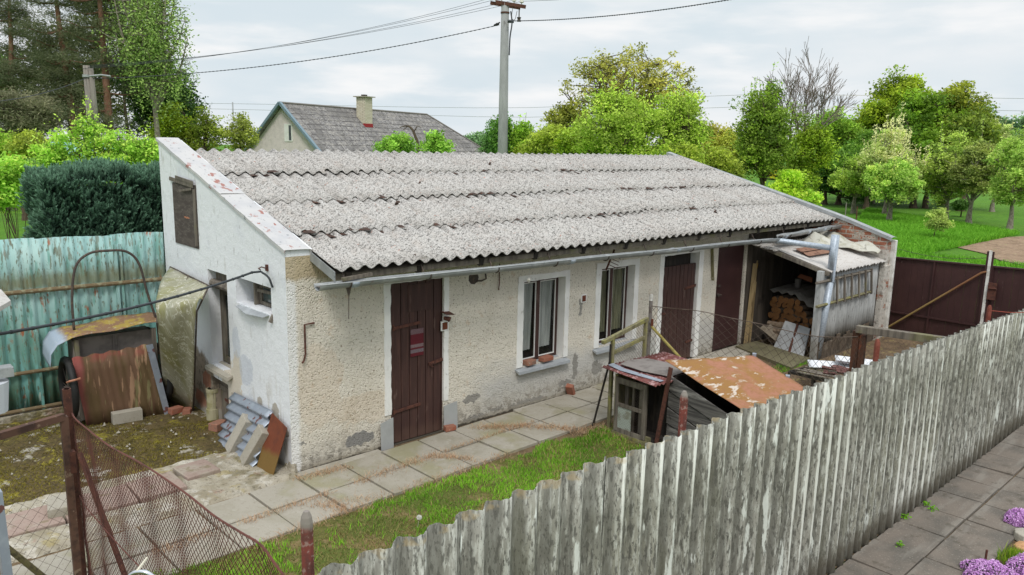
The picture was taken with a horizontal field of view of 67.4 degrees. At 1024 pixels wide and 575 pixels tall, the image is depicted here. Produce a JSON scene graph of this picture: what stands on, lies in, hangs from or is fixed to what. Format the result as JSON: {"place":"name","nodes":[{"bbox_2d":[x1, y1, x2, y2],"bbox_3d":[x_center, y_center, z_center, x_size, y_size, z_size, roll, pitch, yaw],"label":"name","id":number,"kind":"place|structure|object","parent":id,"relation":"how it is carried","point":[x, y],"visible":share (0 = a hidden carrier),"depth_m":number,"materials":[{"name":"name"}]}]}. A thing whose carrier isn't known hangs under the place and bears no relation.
{"place":"outdoors","nodes":[
{"label":"outdoors","id":0,"kind":"place"},
{"bbox_2d":[0,401,225,510],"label":"mossy ground","id":1,"kind":"structure","parent":0,"point":[202,444],"depth_m":9.06,"materials":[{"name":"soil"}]},
{"bbox_2d":[58,249,173,421],"bbox_3d":[-5.127,0.581,9.883,1.294,2.138,0.737,-8,14,-42],"label":"handcart","id":2,"kind":"object","parent":1,"relation":"on","point":[98,343],"visible":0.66,"depth_m":9.81,"materials":[{"name":"grey wood"}]},
{"bbox_2d":[42,312,156,367],"bbox_3d":[-5.170,0.641,9.971,1.590,0.444,0.560,-8,14,-42],"label":"metal hood","id":3,"kind":"object","parent":2,"relation":"on","point":[54,339],"visible":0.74,"depth_m":9.74,"materials":[{"name":"brown metal"}]},
{"bbox_2d":[72,344,168,425],"bbox_3d":[-5.017,1.259,9.886,1.085,0.993,0.129,-5,12,-32],"label":"corrugated sheet","id":4,"kind":"object","parent":1,"relation":"on","point":[109,381],"visible":0.86,"depth_m":9.85,"materials":[{"name":"brown metal"}]},
{"bbox_2d":[156,266,209,410],"bbox_3d":[-4.296,0.826,9.755,0.592,1.913,2.016,-7,13,-38],"label":"polythene screen","id":5,"kind":"object","parent":1,"relation":"on","point":[176,323],"visible":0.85,"depth_m":9.45,"materials":[{"name":"plastic"}]},
{"bbox_2d":[225,413,252,452],"bbox_3d":[-3.169,1.715,8.947,0.420,0.524,0.203,3,11,11],"label":"concrete block","id":6,"kind":"object","parent":1,"relation":"on","point":[239,431],"depth_m":8.88,"materials":[{"name":"grey concrete"}]},
{"bbox_2d":[218,392,272,466],"bbox_3d":[-3.138,1.637,8.944,0.264,0.652,1.060,-8,14,-42],"label":"corrugated sheet","id":7,"kind":"object","parent":1,"relation":"on","point":[239,405],"visible":0.7,"depth_m":9.01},
{"bbox_2d":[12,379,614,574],"bbox_3d":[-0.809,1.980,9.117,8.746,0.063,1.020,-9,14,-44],"label":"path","id":8,"kind":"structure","parent":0,"point":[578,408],"depth_m":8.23,"materials":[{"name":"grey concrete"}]},
{"bbox_2d":[145,419,612,554],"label":"dead grass","id":9,"kind":"structure","parent":8,"relation":"on","point":[434,454],"depth_m":8.44,"materials":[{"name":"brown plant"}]},
{"bbox_2d":[0,311,994,574],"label":"yard earth","id":10,"kind":"structure","parent":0,"point":[572,435],"depth_m":9.54,"materials":[{"name":"brown soil"}]},
{"bbox_2d":[0,489,12,574],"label":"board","id":11,"kind":"object","parent":10,"relation":"on","point":[5,563],"visible":1,"depth_m":4.61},
{"bbox_2d":[0,232,164,423],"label":"sheet metal fence","id":12,"kind":"object","parent":10,"relation":"on","point":[35,280],"visible":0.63,"depth_m":10.03,"materials":[{"name":"teal metal"}]},
{"bbox_2d":[5,451,297,562],"bbox_3d":[-4.042,2.179,7.572,3.600,0.101,1.140,-8,14,-42],"label":"concrete apron","id":13,"kind":"object","parent":10,"relation":"on","point":[230,480],"visible":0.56,"depth_m":7.86,"materials":[{"name":"grey concrete"}]},
{"bbox_2d":[6,459,219,538],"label":"reddish slabs","id":14,"kind":"structure","parent":13,"relation":"on","point":[201,468],"depth_m":7.73,"materials":[{"name":"grey concrete"}]},
{"bbox_2d":[240,424,268,465],"bbox_3d":[-2.869,1.780,8.614,0.424,0.521,0.214,3,11,12],"label":"concrete block","id":15,"kind":"object","parent":13,"relation":"on","point":[259,436],"depth_m":8.55,"materials":[{"name":"grey concrete"}]},
{"bbox_2d":[257,413,286,474],"bbox_3d":[-2.644,1.751,8.426,0.208,0.640,0.390,-8,14,-42],"label":"rust plate","id":16,"kind":"object","parent":13,"relation":"on","point":[271,448],"visible":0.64,"depth_m":8.43,"materials":[{"name":"brown metal"}]},
{"bbox_2d":[296,345,749,476],"bbox_3d":[1.136,1.616,11.353,9.200,0.048,0.490,-8,14,-42],"label":"wall footing","id":17,"kind":"object","parent":10,"relation":"on","point":[735,352],"depth_m":10.67,"materials":[{"name":"concrete"}]},
{"bbox_2d":[156,137,897,473],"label":"outbuilding","id":18,"kind":"structure","parent":10,"relation":"on","point":[412,295],"depth_m":10.18,"materials":[{"name":"paint"}]},
{"bbox_2d":[0,271,273,334],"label":"cable","id":19,"kind":"object","parent":18,"relation":"attached to","point":[110,312],"visible":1,"depth_m":6.33,"materials":[{"name":"grey plastic"}]},
{"bbox_2d":[205,272,232,380],"bbox_3d":[-3.602,0.439,9.597,0.275,1.300,0.700,-8,14,-42],"label":"tall window","id":20,"kind":"structure","parent":18,"relation":"in","point":[220,277],"depth_m":9.76,"materials":[{"name":"grey wood"}]},
{"bbox_2d":[236,282,272,322],"bbox_3d":[-2.863,0.133,8.737,0.310,0.377,0.892,-8,14,-42],"label":"hatch window","id":21,"kind":"structure","parent":18,"relation":"in","point":[262,294],"depth_m":8.86,"materials":[{"name":"grey wood"}]},
{"bbox_2d":[390,278,442,442],"bbox_3d":[-1.184,0.883,9.445,0.790,2.020,0.098,-8,14,-42],"label":"door","id":22,"kind":"structure","parent":18,"relation":"in","point":[416,306],"depth_m":9.43,"materials":[{"name":"brown paint"}]},
{"bbox_2d":[515,277,569,374],"bbox_3d":[0.373,0.499,10.878,1.020,1.275,0.340,-8,14,-42],"label":"window","id":23,"kind":"structure","parent":18,"relation":"in","point":[539,295],"depth_m":11.03,"materials":[{"name":"brown paint"}]},
{"bbox_2d":[592,266,637,354],"bbox_3d":[1.545,0.305,11.935,1.000,1.285,0.340,-8,14,-42],"label":"window","id":24,"kind":"structure","parent":18,"relation":"in","point":[611,281],"depth_m":12.09,"materials":[{"name":"brown paint"}]},
{"bbox_2d":[659,263,695,357],"bbox_3d":[2.818,0.448,13.116,0.962,1.680,0.056,-8,14,-42],"label":"door","id":25,"kind":"structure","parent":18,"relation":"in","point":[679,284],"depth_m":13.09,"materials":[{"name":"brown paint"}]},
{"bbox_2d":[712,245,743,350],"bbox_3d":[3.977,0.171,14.098,0.880,1.920,0.102,-8,14,-42],"label":"door","id":26,"kind":"structure","parent":18,"relation":"in","point":[730,259],"depth_m":14.10,"materials":[{"name":"brown paint"}]},
{"bbox_2d":[735,341,809,368],"bbox_3d":[4.751,1.216,13.832,0.755,0.070,1.695,-3,11,-21],"label":"concrete pad","id":27,"kind":"object","parent":10,"relation":"on","point":[760,353],"visible":0.79,"depth_m":13.73,"materials":[{"name":"grey concrete"}]},
{"bbox_2d":[774,321,810,355],"bbox_3d":[5.141,0.937,14.032,0.516,0.502,0.688,-8,14,-42],"label":"steel panel","id":28,"kind":"object","parent":27,"relation":"on","point":[793,327],"visible":0.88,"depth_m":14.08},
{"bbox_2d":[646,294,944,386],"bbox_3d":[3.583,1.082,10.553,4.369,1.525,0.495,11,14,43],"label":"chain link fence","id":29,"kind":"object","parent":10,"relation":"on","point":[858,346],"visible":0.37,"depth_m":9.97,"materials":[{"name":"grey metal"}]},
{"bbox_2d":[741,227,887,359],"bbox_3d":[5.744,0.030,14.638,2.725,2.166,1.619,-8,14,-42],"label":"woodshed","id":30,"kind":"object","parent":10,"relation":"on","point":[781,264],"visible":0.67,"depth_m":14.45,"materials":[{"name":"grey wood"}]},
{"bbox_2d":[801,231,881,253],"bbox_3d":[6.265,-0.882,14.806,1.301,0.407,1.249,-8,14,-42],"label":"crumpled sheet","id":31,"kind":"object","parent":30,"relation":"on","point":[823,237],"visible":0.87,"depth_m":14.85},
{"bbox_2d":[815,268,872,307],"bbox_3d":[6.040,-0.002,13.886,2.301,0.525,0.058,-8,14,-42],"label":"ladder","id":32,"kind":"object","parent":30,"relation":"attached to","point":[852,296],"visible":1,"depth_m":13.98,"materials":[{"name":"grey wood"}]},
{"bbox_2d":[783,337,925,386],"bbox_3d":[6.530,1.502,12.347,5.900,0.245,3.230,-8,14,-42],"label":"compost bed","id":33,"kind":"object","parent":10,"relation":"on","point":[890,347],"visible":0.07,"depth_m":14.19,"materials":[{"name":"soil"}]},
{"bbox_2d":[0,144,1023,569],"bbox_3d":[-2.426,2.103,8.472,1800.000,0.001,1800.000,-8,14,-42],"label":"ground","id":34,"kind":"structure","parent":0,"point":[982,214],"depth_m":50.17,"materials":[{"name":"green plant"}]},
{"bbox_2d":[0,151,36,238],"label":"shrub","id":35,"kind":"object","parent":34,"relation":"on","point":[11,169],"visible":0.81,"depth_m":15.78,"materials":[{"name":"green plant"}]},
{"bbox_2d":[0,129,51,164],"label":"shrub","id":36,"kind":"object","parent":34,"relation":"on","point":[19,145],"visible":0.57,"depth_m":24.25,"materials":[{"name":"green plant"}]},
{"bbox_2d":[0,0,58,140],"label":"pine tree","id":37,"kind":"object","parent":34,"relation":"on","point":[10,71],"visible":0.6,"depth_m":41.92,"materials":[{"name":"green plant"}]},
{"bbox_2d":[0,85,83,220],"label":"conifer shrub","id":38,"kind":"object","parent":34,"relation":"on","point":[33,112],"visible":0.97,"depth_m":32.89,"materials":[{"name":"green plant"}]},
{"bbox_2d":[26,113,82,167],"bbox_3d":[-10.022,-1.707,17.058,1.032,4.226,1.089,4,11,15],"label":"fruit tree","id":39,"kind":"object","parent":34,"relation":"on","point":[50,154],"visible":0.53,"depth_m":16.62,"materials":[{"name":"green plant"}]},
{"bbox_2d":[0,19,132,139],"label":"tree","id":40,"kind":"object","parent":34,"relation":"on","point":[116,109],"visible":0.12,"depth_m":46.16,"materials":[{"name":"green plant"}]},
{"bbox_2d":[4,0,149,185],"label":"pine tree","id":41,"kind":"object","parent":34,"relation":"on","point":[62,76],"visible":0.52,"depth_m":37.73,"materials":[{"name":"green plant"}]},
{"bbox_2d":[56,92,117,183],"bbox_3d":[-9.296,-1.950,17.077,1.172,4.739,1.178,3,11,11],"label":"fruit tree","id":42,"kind":"object","parent":34,"relation":"on","point":[85,146],"visible":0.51,"depth_m":16.62,"materials":[{"name":"green plant"}]},
{"bbox_2d":[25,0,151,182],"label":"pine tree","id":43,"kind":"object","parent":34,"relation":"on","point":[108,114],"visible":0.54,"depth_m":35.84,"materials":[{"name":"green plant"}]},
{"bbox_2d":[14,156,165,272],"bbox_3d":[-5.937,-0.426,12.642,3.710,3.446,1.667,-8,14,-42],"label":"clipped hedge","id":44,"kind":"object","parent":34,"relation":"on","point":[58,202],"visible":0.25,"depth_m":11.48,"materials":[{"name":"green plant"}]},
{"bbox_2d":[82,65,110,184],"bbox_3d":[-16.315,-5.469,30.569,1.127,6.509,0.328,2,10,2],"label":"power pole","id":45,"kind":"object","parent":34,"relation":"on","point":[89,82],"visible":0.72,"depth_m":30.08,"materials":[{"name":"concrete"}]},
{"bbox_2d":[88,121,138,184],"bbox_3d":[-8.617,-1.619,17.133,1.394,4.090,1.219,-8,14,-42],"label":"fruit tree","id":46,"kind":"object","parent":34,"relation":"on","point":[119,154],"visible":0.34,"depth_m":16.65,"materials":[{"name":"green plant"}]},
{"bbox_2d":[122,125,158,167],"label":"fruit tree","id":47,"kind":"object","parent":34,"relation":"on","point":[144,150],"visible":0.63,"depth_m":16.57,"materials":[{"name":"green plant"}]},
{"bbox_2d":[91,0,199,148],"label":"birch tree","id":48,"kind":"object","parent":34,"relation":"on","point":[148,33],"visible":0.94,"depth_m":35.24,"materials":[{"name":"green plant"}]},
{"bbox_2d":[109,54,212,137],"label":"broadleaf tree","id":49,"kind":"object","parent":34,"relation":"on","point":[139,111],"visible":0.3,"depth_m":41.61,"materials":[{"name":"green plant"}]},
{"bbox_2d":[141,101,195,139],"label":"olive green tree","id":50,"kind":"object","parent":34,"relation":"on","point":[175,123],"visible":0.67,"depth_m":38.85,"materials":[{"name":"green plant"}]},
{"bbox_2d":[181,103,231,150],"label":"olive green tree","id":51,"kind":"object","parent":34,"relation":"on","point":[204,126],"visible":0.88,"depth_m":39.17,"materials":[{"name":"green plant"}]},
{"bbox_2d":[217,111,261,150],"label":"olive green tree","id":52,"kind":"object","parent":34,"relation":"on","point":[239,134],"visible":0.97,"depth_m":38.99,"materials":[{"name":"green plant"}]},
{"bbox_2d":[244,94,481,153],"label":"neighbour house","id":53,"kind":"structure","parent":34,"relation":"on","point":[363,125],"depth_m":50.90,"materials":[{"name":"stone"}]},
{"bbox_2d":[370,131,425,152],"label":"fruit tree","id":54,"kind":"object","parent":34,"relation":"on","point":[394,142],"visible":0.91,"depth_m":21.55,"materials":[{"name":"green plant"}]},
{"bbox_2d":[415,129,456,153],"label":"fruit tree","id":55,"kind":"object","parent":34,"relation":"on","point":[434,142],"visible":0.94,"depth_m":22.06,"materials":[{"name":"green plant"}]},
{"bbox_2d":[490,0,525,153],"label":"power pole","id":56,"kind":"object","parent":34,"relation":"on","point":[505,39],"visible":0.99,"depth_m":27.27,"materials":[{"name":"concrete"}]},
{"bbox_2d":[508,113,537,151],"bbox_3d":[0.447,-4.652,31.871,1.617,5.137,1.624,-8,14,-42],"label":"willow bush","id":57,"kind":"object","parent":34,"relation":"on","point":[523,127],"visible":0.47,"depth_m":31.08,"materials":[{"name":"green plant"}]},
{"bbox_2d":[514,123,564,154],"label":"cherry tree","id":58,"kind":"object","parent":34,"relation":"on","point":[538,141],"visible":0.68,"depth_m":29.06,"materials":[{"name":"green plant"}]},
{"bbox_2d":[540,97,596,128],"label":"walnut tree","id":59,"kind":"object","parent":34,"relation":"on","point":[563,114],"visible":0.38,"depth_m":36.65,"materials":[{"name":"green plant"}]},
{"bbox_2d":[550,123,607,154],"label":"cherry tree","id":60,"kind":"object","parent":34,"relation":"on","point":[564,147],"visible":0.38,"depth_m":27.10,"materials":[{"name":"green plant"}]},
{"bbox_2d":[562,70,676,154],"bbox_3d":[3.812,-4.080,25.909,4.126,6.286,3.110,-8,14,-42],"label":"cherry tree","id":61,"kind":"object","parent":34,"relation":"on","point":[625,126],"visible":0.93,"depth_m":25.02,"materials":[{"name":"green plant"}]},
{"bbox_2d":[558,41,710,143],"bbox_3d":[6.186,-7.889,39.557,7.592,8.968,7.100,4,11,15],"label":"walnut tree","id":62,"kind":"object","parent":34,"relation":"on","point":[653,80],"visible":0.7,"depth_m":37.83,"materials":[{"name":"green plant"}]},
{"bbox_2d":[317,309,1023,574],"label":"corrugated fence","id":63,"kind":"object","parent":34,"relation":"on","point":[824,477],"visible":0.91,"depth_m":5.71,"materials":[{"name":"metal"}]},
{"bbox_2d":[651,142,708,164],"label":"cherry tree","id":64,"kind":"object","parent":34,"relation":"on","point":[687,150],"visible":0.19,"depth_m":23.50,"materials":[{"name":"green plant"}]},
{"bbox_2d":[650,74,715,157],"bbox_3d":[5.761,-4.256,26.884,2.601,6.356,2.464,-8,14,-42],"label":"cherry tree","id":65,"kind":"object","parent":34,"relation":"on","point":[688,125],"visible":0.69,"depth_m":26.10,"materials":[{"name":"green plant"}]},
{"bbox_2d":[699,146,752,179],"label":"cherry tree","id":66,"kind":"object","parent":34,"relation":"on","point":[720,158],"visible":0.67,"depth_m":24.52,"materials":[{"name":"green plant"}]},
{"bbox_2d":[725,62,804,185],"bbox_3d":[9.730,-5.044,29.695,2.652,7.060,2.516,-8,14,-42],"label":"cherry tree","id":67,"kind":"object","parent":34,"relation":"on","point":[763,134],"visible":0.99,"depth_m":29.12,"materials":[{"name":"green plant"}]},
{"bbox_2d":[764,168,817,199],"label":"cherry tree","id":68,"kind":"object","parent":34,"relation":"on","point":[793,183],"visible":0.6,"depth_m":21.58,"materials":[{"name":"green plant"}]},
{"bbox_2d":[753,37,859,136],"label":"bare tree","id":69,"kind":"object","parent":34,"relation":"on","point":[813,93],"visible":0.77,"depth_m":42.19,"materials":[{"name":"grey plant"}]},
{"bbox_2d":[780,113,841,192],"bbox_3d":[11.740,-4.322,30.858,2.575,5.311,2.284,-8,14,-42],"label":"cherry tree","id":70,"kind":"object","parent":34,"relation":"on","point":[815,149],"visible":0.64,"depth_m":30.38,"materials":[{"name":"green plant"}]},
{"bbox_2d":[800,106,866,204],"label":"broadleaf tree","id":71,"kind":"object","parent":34,"relation":"on","point":[843,128],"visible":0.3,"depth_m":54.42,"materials":[{"name":"green plant"}]},
{"bbox_2d":[814,151,872,204],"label":"broadleaf tree","id":72,"kind":"object","parent":34,"relation":"on","point":[830,189],"visible":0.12,"depth_m":54.90,"materials":[{"name":"green plant"}]},
{"bbox_2d":[826,152,873,213],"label":"apple tree","id":73,"kind":"object","parent":34,"relation":"on","point":[847,182],"visible":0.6,"depth_m":47.38,"materials":[{"name":"green plant"}]},
{"bbox_2d":[830,128,886,208],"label":"broadleaf tree","id":74,"kind":"object","parent":34,"relation":"on","point":[854,148],"visible":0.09,"depth_m":51.49,"materials":[{"name":"green plant"}]},
{"bbox_2d":[860,151,926,219],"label":"apple tree","id":75,"kind":"object","parent":34,"relation":"on","point":[895,180],"visible":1,"depth_m":40.29,"materials":[{"name":"green plant"}]},
{"bbox_2d":[857,101,930,213],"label":"apple tree","id":76,"kind":"object","parent":34,"relation":"on","point":[890,147],"visible":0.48,"depth_m":44.44,"materials":[{"name":"green plant"}]},
{"bbox_2d":[850,64,939,202],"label":"broadleaf tree","id":77,"kind":"object","parent":34,"relation":"on","point":[888,96],"visible":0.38,"depth_m":57.86,"materials":[{"name":"green plant"}]},
{"bbox_2d":[880,86,976,207],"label":"broadleaf tree","id":78,"kind":"object","parent":34,"relation":"on","point":[921,111],"visible":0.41,"depth_m":51.98,"materials":[{"name":"green plant"}]},
{"bbox_2d":[923,207,954,235],"bbox_3d":[18.435,-2.676,33.098,1.318,1.532,1.282,-8,14,-42],"label":"shrub","id":79,"kind":"object","parent":34,"relation":"on","point":[939,218],"visible":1,"depth_m":32.92,"materials":[{"name":"green plant"}]},
{"bbox_2d":[857,207,1023,282],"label":"meadow grass","id":80,"kind":"structure","parent":34,"relation":"on","point":[912,233],"depth_m":34.14,"materials":[{"name":"green plant"}]},
{"bbox_2d":[918,121,974,218],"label":"apple tree","id":81,"kind":"object","parent":34,"relation":"on","point":[941,159],"visible":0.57,"depth_m":43.72,"materials":[{"name":"green plant"}]},
{"bbox_2d":[931,80,1000,204],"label":"broadleaf tree","id":82,"kind":"object","parent":34,"relation":"on","point":[963,99],"visible":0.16,"depth_m":55.50,"materials":[{"name":"green plant"}]},
{"bbox_2d":[932,108,1003,210],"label":"broadleaf tree","id":83,"kind":"object","parent":34,"relation":"on","point":[971,124],"visible":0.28,"depth_m":50.22,"materials":[{"name":"green plant"}]},
{"bbox_2d":[943,118,1001,223],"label":"apple tree","id":84,"kind":"object","parent":34,"relation":"on","point":[971,170],"visible":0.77,"depth_m":41.11,"materials":[{"name":"green plant"}]},
{"bbox_2d":[957,236,1023,263],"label":"soil bed","id":85,"kind":"object","parent":34,"relation":"on","point":[1011,249],"visible":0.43,"depth_m":30.99,"materials":[{"name":"brown soil"}]},
{"bbox_2d":[981,125,1023,228],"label":"apple tree","id":86,"kind":"object","parent":34,"relation":"on","point":[1007,185],"visible":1,"depth_m":37.66,"materials":[{"name":"green plant"}]},
{"bbox_2d":[0,0,1023,147],"label":"sky","id":87,"kind":"structure","parent":0,"point":[730,43],"materials":[{"name":"white"}]},
{"bbox_2d":[152,361,877,574],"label":"lawn","id":88,"kind":"structure","parent":0,"point":[317,536],"depth_m":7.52,"materials":[{"name":"plant"}]},
{"bbox_2d":[62,388,283,574],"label":"chain link fence","id":89,"kind":"object","parent":88,"relation":"on","point":[106,528],"visible":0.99,"depth_m":5.02,"materials":[{"name":"metal"}]},
{"bbox_2d":[0,413,81,574],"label":"gate","id":90,"kind":"structure","parent":89,"relation":"attached to","point":[69,460],"depth_m":5.76,"materials":[{"name":"brown metal"}]},
{"bbox_2d":[300,510,313,574],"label":"fence post","id":91,"kind":"object","parent":88,"relation":"on","point":[307,543],"visible":1,"depth_m":3.23,"materials":[{"name":"red metal"}]},
{"bbox_2d":[592,317,648,428],"bbox_3d":[1.391,1.121,10.140,0.910,1.413,0.267,-8,14,-42],"label":"wire screen","id":92,"kind":"object","parent":88,"relation":"on","point":[614,336],"visible":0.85,"depth_m":9.96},
{"bbox_2d":[600,352,685,445],"bbox_3d":[1.885,1.422,9.904,1.350,0.921,0.840,-8,14,-42],"label":"rabbit hutch","id":93,"kind":"object","parent":88,"relation":"on","point":[640,382],"visible":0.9,"depth_m":9.68,"materials":[{"name":"grey wood"}]},
{"bbox_2d":[613,376,647,440],"bbox_3d":[1.479,1.517,9.592,0.025,0.730,0.490,-8,14,-42],"label":"door","id":94,"kind":"structure","parent":93,"relation":"in","point":[619,380],"depth_m":9.62,"materials":[{"name":"grey wood"}]},
{"bbox_2d":[654,353,802,442],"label":"animal coop","id":95,"kind":"structure","parent":88,"relation":"on","point":[717,387],"depth_m":9.34,"materials":[{"name":"metal"}]},
{"bbox_2d":[788,365,848,386],"bbox_3d":[4.836,1.419,11.477,0.903,0.482,1.063,-8,14,-42],"label":"scrap trestle","id":96,"kind":"object","parent":88,"relation":"on","point":[823,370],"visible":0.39,"depth_m":11.38,"materials":[{"name":"grey wood"}]},
{"bbox_2d":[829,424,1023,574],"bbox_3d":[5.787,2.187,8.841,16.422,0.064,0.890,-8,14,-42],"label":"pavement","id":97,"kind":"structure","parent":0,"point":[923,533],"depth_m":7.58,"materials":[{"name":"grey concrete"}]},
{"bbox_2d":[934,468,1023,574],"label":"verge earth","id":98,"kind":"structure","parent":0,"point":[1011,545],"depth_m":7.33,"materials":[{"name":"brown soil"}]},
{"bbox_2d":[960,558,1019,574],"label":"phlox cushion","id":99,"kind":"object","parent":98,"relation":"on","point":[980,564],"visible":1,"depth_m":6.66,"materials":[{"name":"purple plant"}]},
{"bbox_3d":[5.634,0.806,14.648,0.340,0.120,0.106,-12,-19,-45],"label":"firewood log","id":100,"kind":"object","parent":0,"visible":0},
{"bbox_2d":[803,323,811,327],"bbox_3d":[5.645,0.732,14.583,0.340,0.120,0.106,-7,40,-48],"label":"firewood log","id":101,"kind":"object","parent":100,"relation":"on","point":[808,325],"visible":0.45,"depth_m":14.46,"materials":[{"name":"brown wood"}]},
{"bbox_2d":[803,316,812,323],"bbox_3d":[5.675,0.608,14.632,0.340,0.120,0.106,-10,17,-42],"label":"firewood log","id":102,"kind":"object","parent":101,"relation":"on","point":[806,320],"visible":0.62,"depth_m":14.52,"materials":[{"name":"brown wood"}]},
{"bbox_2d":[800,310,813,317],"bbox_3d":[5.645,0.500,14.662,0.340,0.153,0.136,-5,-17,-41],"label":"firewood log","id":103,"kind":"object","parent":102,"relation":"on","point":[805,314],"visible":0.83,"depth_m":14.57,"materials":[{"name":"brown wood"}]},
{"bbox_2d":[796,305,811,312],"bbox_3d":[5.572,0.396,14.630,0.340,0.136,0.153,-4,-4,-39],"label":"firewood log","id":104,"kind":"object","parent":103,"relation":"on","point":[800,308],"visible":0.79,"depth_m":14.54,"materials":[{"name":"brown wood"}]},
{"bbox_2d":[795,299,805,305],"bbox_3d":[5.548,0.276,14.681,0.340,0.120,0.106,-5,25,-41],"label":"firewood log","id":105,"kind":"object","parent":104,"relation":"on","point":[798,302],"visible":0.69,"depth_m":14.57,"materials":[{"name":"brown wood"}]},
{"bbox_2d":[770,281,815,308],"bbox_3d":[5.972,0.239,14.977,1.500,0.440,1.252,-8,14,-42],"label":"corrugated sheet","id":106,"kind":"object","parent":105,"relation":"on","point":[805,292],"visible":0.48,"depth_m":14.86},
{"bbox_3d":[7.771,0.009,15.998,0.160,1.749,0.140,-8,14,-42],"label":"gate post","id":107,"kind":"object","parent":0,"visible":0},
{"bbox_2d":[888,248,1023,336],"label":"sheet gate","id":108,"kind":"structure","parent":107,"relation":"attached to","point":[923,290],"depth_m":15.04,"materials":[{"name":"brown metal"}]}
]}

